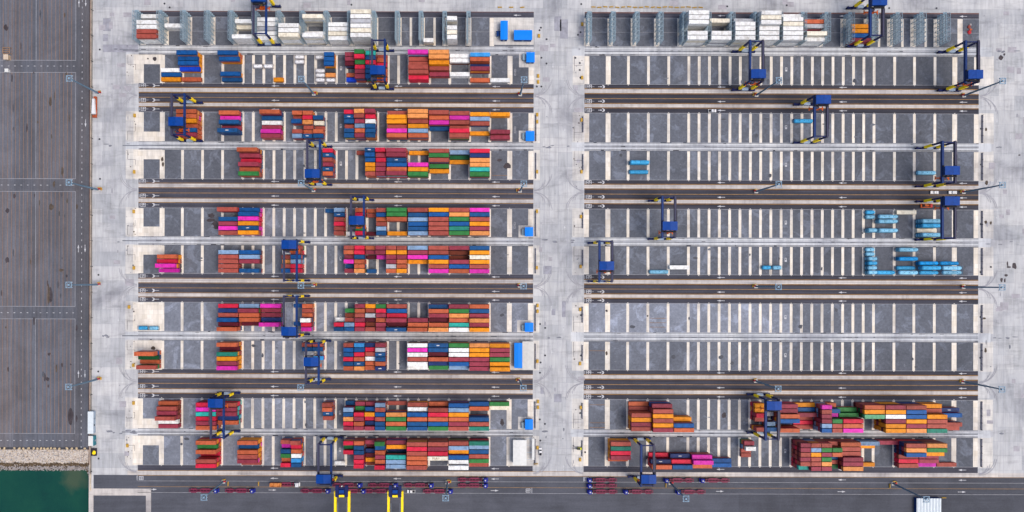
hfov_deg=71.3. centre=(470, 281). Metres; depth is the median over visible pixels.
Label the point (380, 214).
short container
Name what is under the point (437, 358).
long container
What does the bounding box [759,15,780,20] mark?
reefer container
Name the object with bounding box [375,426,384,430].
short container
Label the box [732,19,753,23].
reefer container
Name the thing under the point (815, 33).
reefer container
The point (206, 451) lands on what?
long container
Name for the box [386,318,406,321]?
long container
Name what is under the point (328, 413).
short container
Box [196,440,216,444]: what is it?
long container
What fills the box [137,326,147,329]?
short tank container
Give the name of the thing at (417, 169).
long container
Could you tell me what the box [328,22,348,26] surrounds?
reefer container
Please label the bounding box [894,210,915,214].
long container
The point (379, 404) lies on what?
short container
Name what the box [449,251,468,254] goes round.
long container
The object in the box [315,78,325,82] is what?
short tank container
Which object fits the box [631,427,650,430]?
long container
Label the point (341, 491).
quay crane
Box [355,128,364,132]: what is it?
short container
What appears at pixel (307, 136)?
short container
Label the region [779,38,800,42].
reefer container
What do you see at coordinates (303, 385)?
light mast
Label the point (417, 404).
long container
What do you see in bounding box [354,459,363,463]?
short container
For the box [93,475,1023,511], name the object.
quay road
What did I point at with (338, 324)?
short container
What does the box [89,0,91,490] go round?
boundary wall
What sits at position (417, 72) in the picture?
long container
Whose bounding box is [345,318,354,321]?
short container
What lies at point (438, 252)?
long container
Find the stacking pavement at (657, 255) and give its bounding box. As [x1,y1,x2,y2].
[139,17,978,466]
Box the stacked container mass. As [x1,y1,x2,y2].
[136,19,958,470]
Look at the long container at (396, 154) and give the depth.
432.04 m
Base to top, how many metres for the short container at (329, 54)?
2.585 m
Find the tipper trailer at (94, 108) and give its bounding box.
[91,96,96,117]
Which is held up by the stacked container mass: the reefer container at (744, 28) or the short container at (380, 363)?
the short container at (380, 363)
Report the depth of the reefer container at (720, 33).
433.44 m
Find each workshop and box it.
[500,21,507,41]
[514,30,531,41]
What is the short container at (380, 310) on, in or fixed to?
on the stacked container mass
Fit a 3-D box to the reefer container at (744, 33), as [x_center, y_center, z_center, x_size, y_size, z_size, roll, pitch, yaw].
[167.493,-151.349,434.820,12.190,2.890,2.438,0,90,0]
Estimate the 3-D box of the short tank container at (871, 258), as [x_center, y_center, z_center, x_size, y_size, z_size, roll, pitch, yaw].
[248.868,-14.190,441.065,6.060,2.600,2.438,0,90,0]
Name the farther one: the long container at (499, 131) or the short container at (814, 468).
the long container at (499, 131)
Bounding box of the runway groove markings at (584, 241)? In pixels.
[122,45,978,437]
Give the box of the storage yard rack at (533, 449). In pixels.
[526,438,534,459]
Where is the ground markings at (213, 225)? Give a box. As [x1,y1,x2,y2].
[1,3,1019,475]
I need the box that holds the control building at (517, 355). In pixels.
[514,343,521,367]
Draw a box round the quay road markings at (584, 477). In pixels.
[138,470,1003,494]
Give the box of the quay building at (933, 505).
[914,497,940,511]
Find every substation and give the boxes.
[525,227,532,235]
[525,323,532,331]
[525,419,532,429]
[526,52,534,63]
[526,131,533,141]
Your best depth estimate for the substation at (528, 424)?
441.07 m
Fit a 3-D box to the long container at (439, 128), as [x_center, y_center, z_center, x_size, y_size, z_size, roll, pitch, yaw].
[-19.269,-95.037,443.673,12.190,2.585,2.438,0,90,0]
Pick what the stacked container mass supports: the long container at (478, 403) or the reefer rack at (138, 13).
the long container at (478, 403)
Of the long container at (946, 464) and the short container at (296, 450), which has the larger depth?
the long container at (946, 464)
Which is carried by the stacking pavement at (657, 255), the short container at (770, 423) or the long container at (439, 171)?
the long container at (439, 171)
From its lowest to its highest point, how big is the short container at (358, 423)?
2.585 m
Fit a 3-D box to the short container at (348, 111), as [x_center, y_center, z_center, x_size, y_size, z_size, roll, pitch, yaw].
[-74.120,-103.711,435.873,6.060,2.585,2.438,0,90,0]
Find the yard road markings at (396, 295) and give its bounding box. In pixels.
[138,11,978,470]
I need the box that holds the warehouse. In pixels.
[513,439,526,464]
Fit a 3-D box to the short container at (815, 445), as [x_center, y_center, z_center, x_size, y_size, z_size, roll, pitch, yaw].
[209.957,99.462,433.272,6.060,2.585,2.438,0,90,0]
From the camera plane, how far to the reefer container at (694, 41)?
437.96 m
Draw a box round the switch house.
[88,435,95,445]
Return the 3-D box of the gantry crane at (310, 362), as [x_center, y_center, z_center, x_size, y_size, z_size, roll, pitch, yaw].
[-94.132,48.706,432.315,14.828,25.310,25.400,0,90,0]
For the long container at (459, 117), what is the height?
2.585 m
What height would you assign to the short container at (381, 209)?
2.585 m
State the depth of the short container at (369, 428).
434.64 m
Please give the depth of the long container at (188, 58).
437.24 m
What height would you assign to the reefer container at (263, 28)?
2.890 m
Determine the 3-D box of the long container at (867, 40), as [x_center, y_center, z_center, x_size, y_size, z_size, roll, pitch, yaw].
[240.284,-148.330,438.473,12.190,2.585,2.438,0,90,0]
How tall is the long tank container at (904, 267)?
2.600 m
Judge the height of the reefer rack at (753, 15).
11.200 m
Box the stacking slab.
[133,17,978,466]
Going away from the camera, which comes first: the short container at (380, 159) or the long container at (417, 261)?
the short container at (380, 159)
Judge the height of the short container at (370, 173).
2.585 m
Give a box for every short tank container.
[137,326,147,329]
[149,326,159,329]
[252,64,262,68]
[263,64,273,68]
[294,55,304,59]
[294,59,304,63]
[315,55,323,59]
[315,68,325,73]
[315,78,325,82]
[316,73,325,77]
[326,78,335,82]
[761,266,771,269]
[772,266,781,269]
[864,210,875,214]
[864,248,875,251]
[864,252,875,255]
[865,215,875,218]
[866,228,876,231]
[866,257,877,260]
[866,266,877,269]
[866,270,877,273]
[867,261,876,264]
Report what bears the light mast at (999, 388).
on the tracks at (528, 195)
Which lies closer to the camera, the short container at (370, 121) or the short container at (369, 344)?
the short container at (370, 121)
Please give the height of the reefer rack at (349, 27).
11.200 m
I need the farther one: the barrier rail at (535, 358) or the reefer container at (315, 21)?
the barrier rail at (535, 358)
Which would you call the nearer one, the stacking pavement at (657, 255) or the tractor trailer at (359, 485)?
the tractor trailer at (359, 485)
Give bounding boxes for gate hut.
[2,47,11,60]
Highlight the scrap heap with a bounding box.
[967,23,971,34]
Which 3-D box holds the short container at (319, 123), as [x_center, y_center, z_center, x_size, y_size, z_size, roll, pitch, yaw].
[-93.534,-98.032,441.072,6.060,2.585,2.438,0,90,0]
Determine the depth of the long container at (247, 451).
434.64 m
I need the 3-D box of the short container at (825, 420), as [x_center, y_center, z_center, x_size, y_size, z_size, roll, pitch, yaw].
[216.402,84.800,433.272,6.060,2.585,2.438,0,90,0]
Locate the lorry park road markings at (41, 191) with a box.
[0,0,86,440]
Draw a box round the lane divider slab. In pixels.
[138,88,978,394]
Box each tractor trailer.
[189,488,218,492]
[225,488,255,492]
[301,488,330,493]
[332,483,362,487]
[348,489,365,493]
[366,489,388,492]
[368,483,397,486]
[404,483,433,487]
[424,489,452,493]
[458,477,487,481]
[458,483,487,487]
[587,478,616,482]
[587,483,616,487]
[587,489,616,493]
[623,489,652,493]
[663,478,693,482]
[675,489,704,494]
[699,478,729,482]
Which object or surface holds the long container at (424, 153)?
on the stacking pavement at (657, 255)
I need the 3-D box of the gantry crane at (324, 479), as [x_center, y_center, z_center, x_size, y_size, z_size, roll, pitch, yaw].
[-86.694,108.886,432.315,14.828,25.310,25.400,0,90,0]
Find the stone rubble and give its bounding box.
[0,449,88,477]
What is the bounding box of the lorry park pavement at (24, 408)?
[0,0,89,449]
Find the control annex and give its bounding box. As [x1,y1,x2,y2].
[522,341,533,369]
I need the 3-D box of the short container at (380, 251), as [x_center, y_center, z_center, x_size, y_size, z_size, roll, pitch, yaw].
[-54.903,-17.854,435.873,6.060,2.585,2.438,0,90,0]
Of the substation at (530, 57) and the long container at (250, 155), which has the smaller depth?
the long container at (250, 155)
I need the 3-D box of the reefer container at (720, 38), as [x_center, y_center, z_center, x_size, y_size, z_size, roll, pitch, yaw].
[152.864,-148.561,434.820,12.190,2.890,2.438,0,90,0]
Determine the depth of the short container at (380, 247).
434.62 m
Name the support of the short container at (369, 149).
on the stacked container mass
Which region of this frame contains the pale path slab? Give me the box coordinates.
[89,488,150,511]
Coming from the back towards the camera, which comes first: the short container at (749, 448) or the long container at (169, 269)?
the long container at (169, 269)
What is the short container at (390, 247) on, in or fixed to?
on the stacked container mass
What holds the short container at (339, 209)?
on the stacked container mass
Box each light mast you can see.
[65,282,99,287]
[65,377,99,389]
[66,75,100,94]
[66,179,99,190]
[201,480,224,500]
[297,380,314,390]
[298,76,315,95]
[298,180,314,191]
[298,282,314,288]
[442,480,448,500]
[518,76,526,95]
[518,181,526,192]
[518,283,526,288]
[518,379,526,390]
[668,482,688,501]
[754,181,781,192]
[754,284,781,289]
[754,379,780,391]
[755,77,781,96]
[891,482,929,502]
[961,284,1005,290]
[961,380,1004,392]
[962,78,1005,96]
[962,182,1005,193]
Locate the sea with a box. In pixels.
[0,469,88,511]
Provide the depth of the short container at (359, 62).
434.64 m
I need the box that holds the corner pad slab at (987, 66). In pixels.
[125,54,993,467]
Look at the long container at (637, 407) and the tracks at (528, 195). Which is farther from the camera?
the tracks at (528, 195)
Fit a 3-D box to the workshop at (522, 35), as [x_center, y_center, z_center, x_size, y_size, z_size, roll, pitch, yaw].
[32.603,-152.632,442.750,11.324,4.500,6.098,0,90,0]
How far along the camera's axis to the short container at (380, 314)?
437.21 m
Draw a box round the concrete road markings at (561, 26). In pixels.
[99,0,1023,470]
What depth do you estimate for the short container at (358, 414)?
434.64 m
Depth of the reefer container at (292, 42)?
440.94 m
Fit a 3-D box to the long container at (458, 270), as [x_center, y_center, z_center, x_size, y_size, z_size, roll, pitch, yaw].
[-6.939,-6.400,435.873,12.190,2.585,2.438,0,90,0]
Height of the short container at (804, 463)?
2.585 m
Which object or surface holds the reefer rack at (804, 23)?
on the stacking slab
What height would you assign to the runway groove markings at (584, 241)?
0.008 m
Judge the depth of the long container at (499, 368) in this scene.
432.01 m
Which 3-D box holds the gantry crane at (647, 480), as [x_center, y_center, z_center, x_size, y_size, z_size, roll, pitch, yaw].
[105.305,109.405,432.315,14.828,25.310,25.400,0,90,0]
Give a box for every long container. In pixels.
[134,352,155,355]
[136,365,157,368]
[138,355,159,359]
[140,359,160,363]
[155,264,176,267]
[155,416,175,420]
[157,254,178,258]
[157,259,177,262]
[157,406,177,410]
[157,411,177,414]
[158,401,179,404]
[158,419,179,423]
[158,424,179,427]
[159,268,179,271]
[161,73,181,76]
[161,77,181,81]
[176,50,197,55]
[176,109,197,113]
[176,114,197,118]
[176,128,197,132]
[176,132,197,136]
[178,56,198,61]
[178,61,198,65]
[178,124,198,128]
[180,67,200,71]
[181,77,202,81]
[186,119,197,123]
[196,402,207,406]
[196,416,216,420]
[196,421,216,424]
[196,425,216,429]
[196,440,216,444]
[196,449,216,453]
[196,458,216,462]
[196,463,216,467]
[197,444,218,448]
[200,451,220,455]
[216,342,237,346]
[216,352,237,355]
[216,361,237,364]
[216,366,237,369]
[216,407,237,411]
[216,411,237,415]
[217,50,238,55]
[217,128,238,132]
[217,207,237,211]
[217,318,237,321]
[217,327,237,330]
[217,356,237,360]
[218,231,237,234]
[218,264,238,267]
[218,269,238,272]
[218,304,238,307]
[218,322,238,325]
[218,415,238,419]
[218,420,238,424]
[219,56,239,61]
[219,110,239,114]
[219,120,239,124]
[220,72,240,76]
[220,116,240,120]
[220,346,240,350]
[222,77,242,81]
[222,126,241,130]
[225,402,237,406]
[237,147,257,151]
[237,440,257,444]
[237,449,257,453]
[237,454,257,458]
[237,459,257,463]
[238,162,258,166]
[238,171,258,175]
[238,212,258,215]
[238,216,258,220]
[238,221,258,225]
[238,226,258,229]
[238,230,258,234]
[238,308,258,312]
[239,167,259,171]
[239,208,259,211]
[239,250,259,253]
[239,255,259,258]
[239,259,259,262]
[239,269,259,272]
[239,304,259,307]
[239,313,259,316]
[239,318,259,321]
[239,444,259,448]
[240,153,260,157]
[241,159,261,163]
[241,460,261,464]
[259,109,279,113]
[259,322,279,326]
[260,304,280,307]
[261,129,281,133]
[261,134,281,138]
[261,308,280,311]
[261,313,280,316]
[261,317,280,321]
[262,116,282,120]
[262,121,282,125]
[262,125,282,129]
[386,148,406,152]
[386,152,406,156]
[386,171,406,175]
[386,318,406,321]
[386,327,405,331]
[386,412,405,416]
[386,440,406,443]
[386,454,405,458]
[387,119,406,123]
[387,133,406,137]
[387,158,406,161]
[387,212,406,216]
[387,217,406,220]
[387,231,407,235]
[387,304,406,307]
[387,309,406,312]
[387,313,406,316]
[387,401,406,404]
[407,327,427,331]
[407,343,427,346]
[407,352,427,356]
[407,362,427,365]
[407,412,426,416]
[407,441,426,445]
[407,460,426,464]
[407,465,426,469]
[408,50,427,54]
[408,65,427,69]
[408,69,427,74]
[408,109,427,113]
[408,114,427,118]
[408,119,427,123]
[408,124,427,128]
[408,129,427,132]
[408,133,427,137]
[408,162,427,166]
[408,167,427,171]
[408,172,427,175]
[408,208,427,211]
[408,231,427,235]
[408,255,427,258]
[408,260,427,263]
[408,318,427,321]
[408,402,427,406]
[409,75,428,80]
[409,151,428,155]
[428,250,448,254]
[428,328,448,331]
[428,343,447,347]
[428,357,447,360]
[428,407,447,411]
[428,441,447,445]
[428,446,447,450]
[428,451,447,455]
[428,456,447,460]
[429,50,448,53]
[429,54,448,59]
[429,60,448,64]
[429,66,448,70]
[429,110,448,114]
[429,120,448,124]
[429,149,448,152]
[429,153,448,157]
[429,158,448,162]
[429,164,448,168]
[429,231,448,234]
[429,255,448,258]
[429,269,448,272]
[429,304,448,307]
[429,309,448,312]
[429,323,448,326]
[429,401,448,405]
[430,72,448,76]
[430,127,448,130]
[430,169,448,173]
[448,465,467,469]
[449,129,468,132]
[449,133,468,137]
[449,231,468,234]
[449,246,468,249]
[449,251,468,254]
[449,269,468,272]
[449,304,468,308]
[449,328,468,331]
[449,343,468,346]
[449,403,468,407]
[449,407,468,411]
[449,412,468,416]
[449,441,468,445]
[449,455,468,459]
[450,58,469,63]
[450,72,469,76]
[450,111,469,115]
[450,116,468,119]
[450,120,468,124]
[450,126,468,128]
[450,150,468,154]
[450,160,468,164]
[469,328,488,331]
[469,343,488,347]
[469,401,488,405]
[469,417,488,420]
[469,441,488,445]
[470,57,489,61]
[470,66,489,71]
[470,78,489,82]
[470,121,489,125]
[470,131,489,135]
[470,172,489,176]
[470,231,489,234]
[470,269,489,272]
[470,304,488,308]
[470,318,488,322]
[489,401,508,405]
[490,78,509,82]
[490,112,509,116]
[490,130,509,133]
[490,135,509,139]
[490,343,509,347]
[490,367,509,370]
[610,441,630,445]
[610,446,630,450]
[610,450,630,454]
[610,455,630,459]
[628,401,647,405]
[628,406,647,409]
[631,413,651,416]
[631,417,651,421]
[631,422,650,426]
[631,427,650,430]
[648,452,667,456]
[650,459,670,463]
[651,403,671,407]
[651,464,671,468]
[652,409,672,412]
[652,413,672,417]
[652,418,672,422]
[652,423,672,426]
[652,427,672,431]
[669,265,688,268]
[669,453,689,457]
[671,459,690,463]
[672,464,692,468]
[673,416,690,420]
[673,423,693,427]
[691,454,711,458]
[692,460,713,464]
[712,458,731,462]
[780,408,797,412]
[780,428,799,432]
[781,414,799,417]
[781,418,799,422]
[782,404,797,407]
[793,402,814,406]
[797,412,816,416]
[803,24,823,28]
[835,407,856,411]
[838,412,858,416]
[839,442,860,446]
[841,418,863,422]
[841,457,863,461]
[841,461,862,465]
[841,466,862,470]
[851,24,867,28]
[851,29,867,33]
[851,33,870,37]
[851,38,871,42]
[858,441,879,445]
[862,405,884,408]
[862,409,884,413]
[862,414,884,418]
[862,462,874,466]
[877,440,897,444]
[883,419,905,422]
[883,423,905,427]
[883,428,905,432]
[885,405,905,408]
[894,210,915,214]
[896,454,918,458]
[896,458,918,462]
[896,463,918,467]
[904,443,926,447]
[904,447,926,451]
[904,452,926,456]
[906,405,926,409]
[915,229,936,232]
[919,403,941,407]
[925,414,946,418]
[926,443,946,447]
[936,462,955,466]
[941,407,958,411]
[942,413,961,416]
[947,422,961,426]
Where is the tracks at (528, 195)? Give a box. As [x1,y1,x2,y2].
[138,11,978,472]
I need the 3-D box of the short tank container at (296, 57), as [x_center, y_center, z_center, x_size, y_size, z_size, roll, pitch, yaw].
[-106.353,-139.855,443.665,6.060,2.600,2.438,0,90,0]
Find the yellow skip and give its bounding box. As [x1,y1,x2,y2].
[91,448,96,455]
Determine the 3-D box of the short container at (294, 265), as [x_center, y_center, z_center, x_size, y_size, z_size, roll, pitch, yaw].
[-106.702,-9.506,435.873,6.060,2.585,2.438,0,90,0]
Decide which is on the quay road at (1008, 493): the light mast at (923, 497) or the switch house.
the light mast at (923, 497)
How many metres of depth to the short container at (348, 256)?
437.23 m
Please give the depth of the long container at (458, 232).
434.64 m
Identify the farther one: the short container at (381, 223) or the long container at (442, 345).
the short container at (381, 223)
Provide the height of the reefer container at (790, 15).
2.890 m
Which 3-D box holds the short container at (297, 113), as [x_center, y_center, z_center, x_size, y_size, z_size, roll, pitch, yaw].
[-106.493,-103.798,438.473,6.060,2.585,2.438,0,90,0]
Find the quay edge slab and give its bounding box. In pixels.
[127,471,1023,476]
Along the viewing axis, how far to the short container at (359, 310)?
437.23 m
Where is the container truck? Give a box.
[270,482,299,486]
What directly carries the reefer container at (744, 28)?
on the reefer container
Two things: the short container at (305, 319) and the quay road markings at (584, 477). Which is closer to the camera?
the short container at (305, 319)
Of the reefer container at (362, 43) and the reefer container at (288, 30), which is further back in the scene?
the reefer container at (362, 43)
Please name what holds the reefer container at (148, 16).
on the reefer container
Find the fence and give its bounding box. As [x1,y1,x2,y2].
[90,0,92,471]
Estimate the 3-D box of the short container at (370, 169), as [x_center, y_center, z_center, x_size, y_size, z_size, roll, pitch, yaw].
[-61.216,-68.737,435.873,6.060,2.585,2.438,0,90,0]
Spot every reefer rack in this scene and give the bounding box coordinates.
[132,10,144,44]
[156,10,167,44]
[180,10,190,44]
[204,10,214,44]
[228,10,237,44]
[252,11,260,44]
[275,10,283,44]
[299,10,307,44]
[323,10,330,44]
[347,11,353,44]
[371,11,376,43]
[395,11,400,45]
[419,11,423,44]
[442,11,446,45]
[466,11,470,45]
[585,11,591,44]
[608,11,615,45]
[631,11,639,45]
[655,11,663,45]
[678,11,687,45]
[702,11,711,45]
[725,12,734,45]
[748,12,758,45]
[771,12,782,46]
[797,12,806,46]
[818,12,830,45]
[841,12,854,46]
[865,12,878,45]
[888,12,902,46]
[911,12,926,46]
[934,12,950,46]
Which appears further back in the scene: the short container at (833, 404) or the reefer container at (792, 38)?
the short container at (833, 404)
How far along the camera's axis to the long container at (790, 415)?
432.01 m
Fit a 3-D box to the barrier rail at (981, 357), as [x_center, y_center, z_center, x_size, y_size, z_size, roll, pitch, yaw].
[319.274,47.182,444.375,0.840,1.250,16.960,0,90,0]
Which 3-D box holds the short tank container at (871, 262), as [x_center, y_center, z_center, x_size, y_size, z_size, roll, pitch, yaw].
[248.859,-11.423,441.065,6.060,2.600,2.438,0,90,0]
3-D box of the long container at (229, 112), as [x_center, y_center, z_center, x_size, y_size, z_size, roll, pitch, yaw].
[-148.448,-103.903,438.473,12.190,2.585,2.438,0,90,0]
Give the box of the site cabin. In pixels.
[88,411,95,433]
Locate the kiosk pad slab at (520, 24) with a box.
[494,18,533,465]
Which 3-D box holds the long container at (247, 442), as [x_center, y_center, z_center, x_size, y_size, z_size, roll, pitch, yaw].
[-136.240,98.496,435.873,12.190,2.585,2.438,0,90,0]
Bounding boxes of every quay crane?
[334,485,350,511]
[387,485,403,511]
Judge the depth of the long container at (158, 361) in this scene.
442.42 m
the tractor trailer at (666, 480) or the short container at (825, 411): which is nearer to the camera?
the short container at (825, 411)
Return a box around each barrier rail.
[534,344,535,368]
[534,402,535,427]
[980,401,982,429]
[980,439,982,466]
[981,115,983,142]
[981,153,982,180]
[981,211,982,237]
[981,248,982,274]
[981,305,982,332]
[981,344,982,370]
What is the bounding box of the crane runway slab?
[125,45,991,437]
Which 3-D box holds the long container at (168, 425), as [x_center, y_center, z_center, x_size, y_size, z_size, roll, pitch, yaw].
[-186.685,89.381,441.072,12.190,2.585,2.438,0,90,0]
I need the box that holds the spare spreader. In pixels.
[920,204,932,207]
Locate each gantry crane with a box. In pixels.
[168,93,203,141]
[208,391,240,438]
[251,0,280,45]
[281,239,310,281]
[281,295,309,338]
[303,340,330,384]
[305,139,332,185]
[316,436,342,485]
[348,195,373,238]
[369,38,393,89]
[587,240,613,282]
[627,437,655,486]
[647,196,677,239]
[731,39,765,90]
[746,393,781,440]
[792,95,830,143]
[846,0,886,47]
[914,141,959,187]
[914,196,959,240]
[936,40,982,91]
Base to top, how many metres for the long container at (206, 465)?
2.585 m
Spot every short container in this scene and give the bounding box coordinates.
[273,77,283,82]
[281,255,290,258]
[281,264,290,267]
[281,269,290,272]
[281,439,291,443]
[281,448,290,452]
[281,453,290,457]
[281,462,290,466]
[282,444,290,447]
[282,458,290,461]
[290,255,300,258]
[290,269,300,272]
[290,440,300,444]
[291,119,301,123]
[291,259,301,263]
[291,264,301,267]
[291,444,301,448]
[291,449,301,452]
[291,453,301,457]
[291,458,301,462]
[291,462,301,466]
[292,111,302,115]
[292,129,302,133]
[292,134,302,137]
[293,116,302,119]
[300,318,310,321]
[301,322,311,326]
[301,327,311,330]
[302,134,312,138]
[302,304,312,307]
[302,309,312,312]
[302,313,312,316]
[302,342,312,346]
[302,347,311,350]
[303,111,312,114]
[303,115,312,119]
[303,120,312,124]
[304,126,313,129]
[304,130,313,133]
[304,351,314,354]
[312,347,322,350]
[313,115,323,119]
[313,129,323,133]
[313,134,323,138]
[313,342,322,346]
[314,121,324,125]
[315,126,325,130]
[322,403,332,406]
[322,407,332,411]
[323,148,332,152]
[323,153,332,157]
[323,158,332,161]
[323,162,332,166]
[323,167,332,170]
[323,171,332,175]
[323,411,333,415]
[323,416,333,419]
[324,52,334,56]
[324,57,334,61]
[324,61,333,65]
[325,68,335,72]
[325,209,334,212]
[326,73,335,77]
[334,208,344,211]
[334,213,344,216]
[334,217,344,221]
[334,222,344,225]
[334,226,344,230]
[334,231,343,234]
[334,322,343,326]
[334,327,343,330]
[335,317,345,320]
[335,460,344,464]
[343,343,353,346]
[343,348,353,351]
[343,352,353,355]
[343,357,353,360]
[343,361,353,365]
[343,366,353,369]
[343,407,353,411]
[343,412,353,416]
[343,416,353,420]
[343,421,353,425]
[343,426,353,430]
[343,440,353,444]
[343,449,353,453]
[344,110,353,113]
[344,114,354,118]
[344,119,354,123]
[344,128,354,132]
[344,133,354,137]
[344,246,353,249]
[344,250,353,253]
[344,255,353,258]
[344,260,353,263]
[344,269,353,272]
[344,322,354,326]
[344,327,354,330]
[345,52,353,56]
[345,57,354,60]
[345,61,354,65]
[345,125,354,128]
[345,264,353,267]
[345,308,355,312]
[345,313,354,316]
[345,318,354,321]
[345,400,355,404]
[346,73,354,77]
[346,78,356,82]
[354,49,364,54]
[354,54,364,58]
[354,109,364,113]
[354,113,364,117]
[354,246,364,249]
[354,250,364,253]
[354,255,364,258]
[354,260,364,263]
[354,264,364,267]
[354,269,364,272]
[354,343,364,346]
[354,348,364,351]
[354,352,364,355]
[354,357,364,360]
[354,361,364,365]
[354,366,364,369]
[354,412,363,416]
[354,417,363,420]
[354,421,363,425]
[354,426,363,430]
[354,440,363,444]
[354,445,363,449]
[354,450,363,454]
[354,455,363,458]
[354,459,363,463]
[354,464,363,468]
[355,60,364,64]
[355,65,364,68]
[355,69,364,73]
[355,74,364,78]
[355,119,364,123]
[355,124,364,127]
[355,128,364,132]
[355,133,364,137]
[355,208,365,211]
[355,231,365,234]
[355,304,364,307]
[355,309,364,312]
[355,313,364,316]
[355,318,364,321]
[355,322,364,326]
[355,327,364,330]
[355,401,365,405]
[355,406,365,409]
[357,151,364,154]
[364,152,374,156]
[364,426,374,430]
[365,55,375,59]
[365,60,375,64]
[365,109,374,113]
[365,114,375,118]
[365,119,375,123]
[365,124,375,128]
[365,128,375,132]
[365,133,375,137]
[365,148,374,151]
[365,158,375,161]
[365,162,375,166]
[365,167,375,171]
[365,172,375,175]
[365,304,375,307]
[365,313,375,316]
[365,327,375,330]
[365,343,374,346]
[365,347,375,350]
[365,352,374,355]
[365,356,374,360]
[365,361,375,364]
[365,365,374,369]
[365,406,374,410]
[365,412,374,416]
[365,417,374,419]
[365,420,374,424]
[365,439,375,443]
[366,246,375,249]
[366,250,375,254]
[366,308,375,312]
[366,318,375,321]
[366,322,375,325]
[366,401,375,405]
[366,448,374,452]
[367,209,376,212]
[367,214,375,217]
[367,232,376,235]
[367,255,376,258]
[367,269,376,272]
[374,441,384,445]
[374,465,384,469]
[375,148,385,151]
[375,250,385,254]
[375,343,385,346]
[375,348,385,351]
[375,352,385,356]
[375,357,385,360]
[375,361,385,365]
[375,366,385,370]
[375,403,384,406]
[375,407,384,411]
[375,412,384,416]
[375,417,384,420]
[375,421,384,425]
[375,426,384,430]
[375,446,384,449]
[375,450,384,454]
[376,153,385,157]
[376,158,385,161]
[376,162,385,166]
[376,167,385,171]
[376,172,385,175]
[376,208,386,211]
[376,213,385,216]
[376,217,386,221]
[376,222,386,225]
[376,227,385,230]
[376,231,386,234]
[376,246,385,249]
[376,304,385,307]
[376,309,385,312]
[376,313,385,316]
[376,318,385,321]
[376,323,385,326]
[376,327,385,330]
[377,58,386,62]
[377,255,385,258]
[386,246,395,249]
[386,250,395,253]
[386,255,396,258]
[386,260,396,263]
[386,264,396,267]
[386,269,395,272]
[397,246,406,249]
[397,250,406,253]
[397,255,406,258]
[397,260,406,263]
[397,264,406,267]
[397,269,406,272]
[740,448,750,452]
[740,452,750,456]
[743,440,753,444]
[744,446,755,450]
[753,403,763,407]
[753,408,763,411]
[753,417,763,421]
[755,413,763,417]
[755,427,763,431]
[767,421,774,425]
[767,427,776,431]
[797,465,808,469]
[799,443,810,446]
[799,447,810,451]
[799,452,810,456]
[799,457,810,461]
[799,461,810,465]
[809,466,820,470]
[811,443,820,447]
[820,405,831,408]
[820,409,831,413]
[820,414,831,418]
[820,419,831,422]
[820,423,831,427]
[820,428,831,432]
[821,443,831,447]
[824,402,835,406]
[827,441,837,445]
[831,408,839,412]
[832,419,842,422]
[832,447,842,451]
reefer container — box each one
[136,20,157,24]
[136,29,157,34]
[136,34,157,39]
[137,25,158,29]
[139,36,160,40]
[141,14,162,19]
[141,39,162,42]
[164,23,183,28]
[167,26,187,30]
[232,34,252,39]
[235,19,251,24]
[235,41,255,42]
[237,25,251,30]
[257,17,277,21]
[257,22,277,26]
[257,27,274,30]
[257,31,277,35]
[257,36,277,41]
[278,23,299,28]
[278,28,299,33]
[278,33,299,37]
[280,36,300,39]
[282,41,302,42]
[283,40,303,44]
[302,14,322,19]
[302,33,322,37]
[303,35,323,39]
[305,18,325,22]
[305,31,324,35]
[305,36,324,41]
[306,21,325,24]
[307,43,325,44]
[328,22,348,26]
[328,27,347,30]
[328,31,348,35]
[328,36,347,41]
[330,43,349,44]
[350,9,370,13]
[350,14,370,18]
[350,19,370,23]
[350,23,370,27]
[350,28,370,32]
[350,33,370,37]
[351,35,371,39]
[352,40,370,41]
[354,43,370,44]
[424,38,433,43]
[447,16,456,21]
[447,25,456,29]
[447,30,456,34]
[447,35,456,39]
[682,43,702,45]
[685,24,705,28]
[685,38,705,42]
[686,22,707,26]
[687,35,707,40]
[688,10,708,15]
[688,15,708,19]
[688,20,708,24]
[688,31,707,34]
[705,43,725,45]
[708,24,727,25]
[708,26,725,27]
[708,39,728,42]
[710,19,729,23]
[710,31,731,35]
[710,36,731,40]
[729,42,748,45]
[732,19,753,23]
[732,37,747,42]
[734,22,755,25]
[734,26,754,30]
[734,31,755,35]
[734,36,754,40]
[756,38,776,42]
[757,31,778,35]
[757,36,778,40]
[758,26,779,30]
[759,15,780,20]
[759,20,780,25]
[760,10,781,15]
[775,44,796,45]
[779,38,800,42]
[781,14,800,18]
[781,17,802,21]
[781,22,802,26]
[781,26,802,31]
[781,31,802,35]
[781,36,802,40]
[799,44,819,45]
[803,37,824,42]
[805,31,826,36]
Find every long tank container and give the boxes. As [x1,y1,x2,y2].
[628,170,647,173]
[629,160,649,164]
[648,270,667,273]
[792,119,812,122]
[874,219,894,223]
[877,214,898,218]
[877,219,898,222]
[877,228,898,232]
[877,271,894,273]
[894,266,914,269]
[897,248,918,251]
[897,257,917,260]
[897,271,918,274]
[916,171,936,174]
[917,261,938,264]
[918,271,938,274]
[920,223,939,227]
[921,219,939,222]
[921,233,939,236]
[921,266,940,269]
[938,261,959,264]
[940,266,962,269]
[941,270,962,274]
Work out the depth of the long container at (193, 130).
434.64 m
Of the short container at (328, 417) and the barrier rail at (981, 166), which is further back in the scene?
the barrier rail at (981, 166)
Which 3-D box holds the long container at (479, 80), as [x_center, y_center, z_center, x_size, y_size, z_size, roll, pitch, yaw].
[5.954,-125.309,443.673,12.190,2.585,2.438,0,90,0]
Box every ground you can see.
[91,0,1023,487]

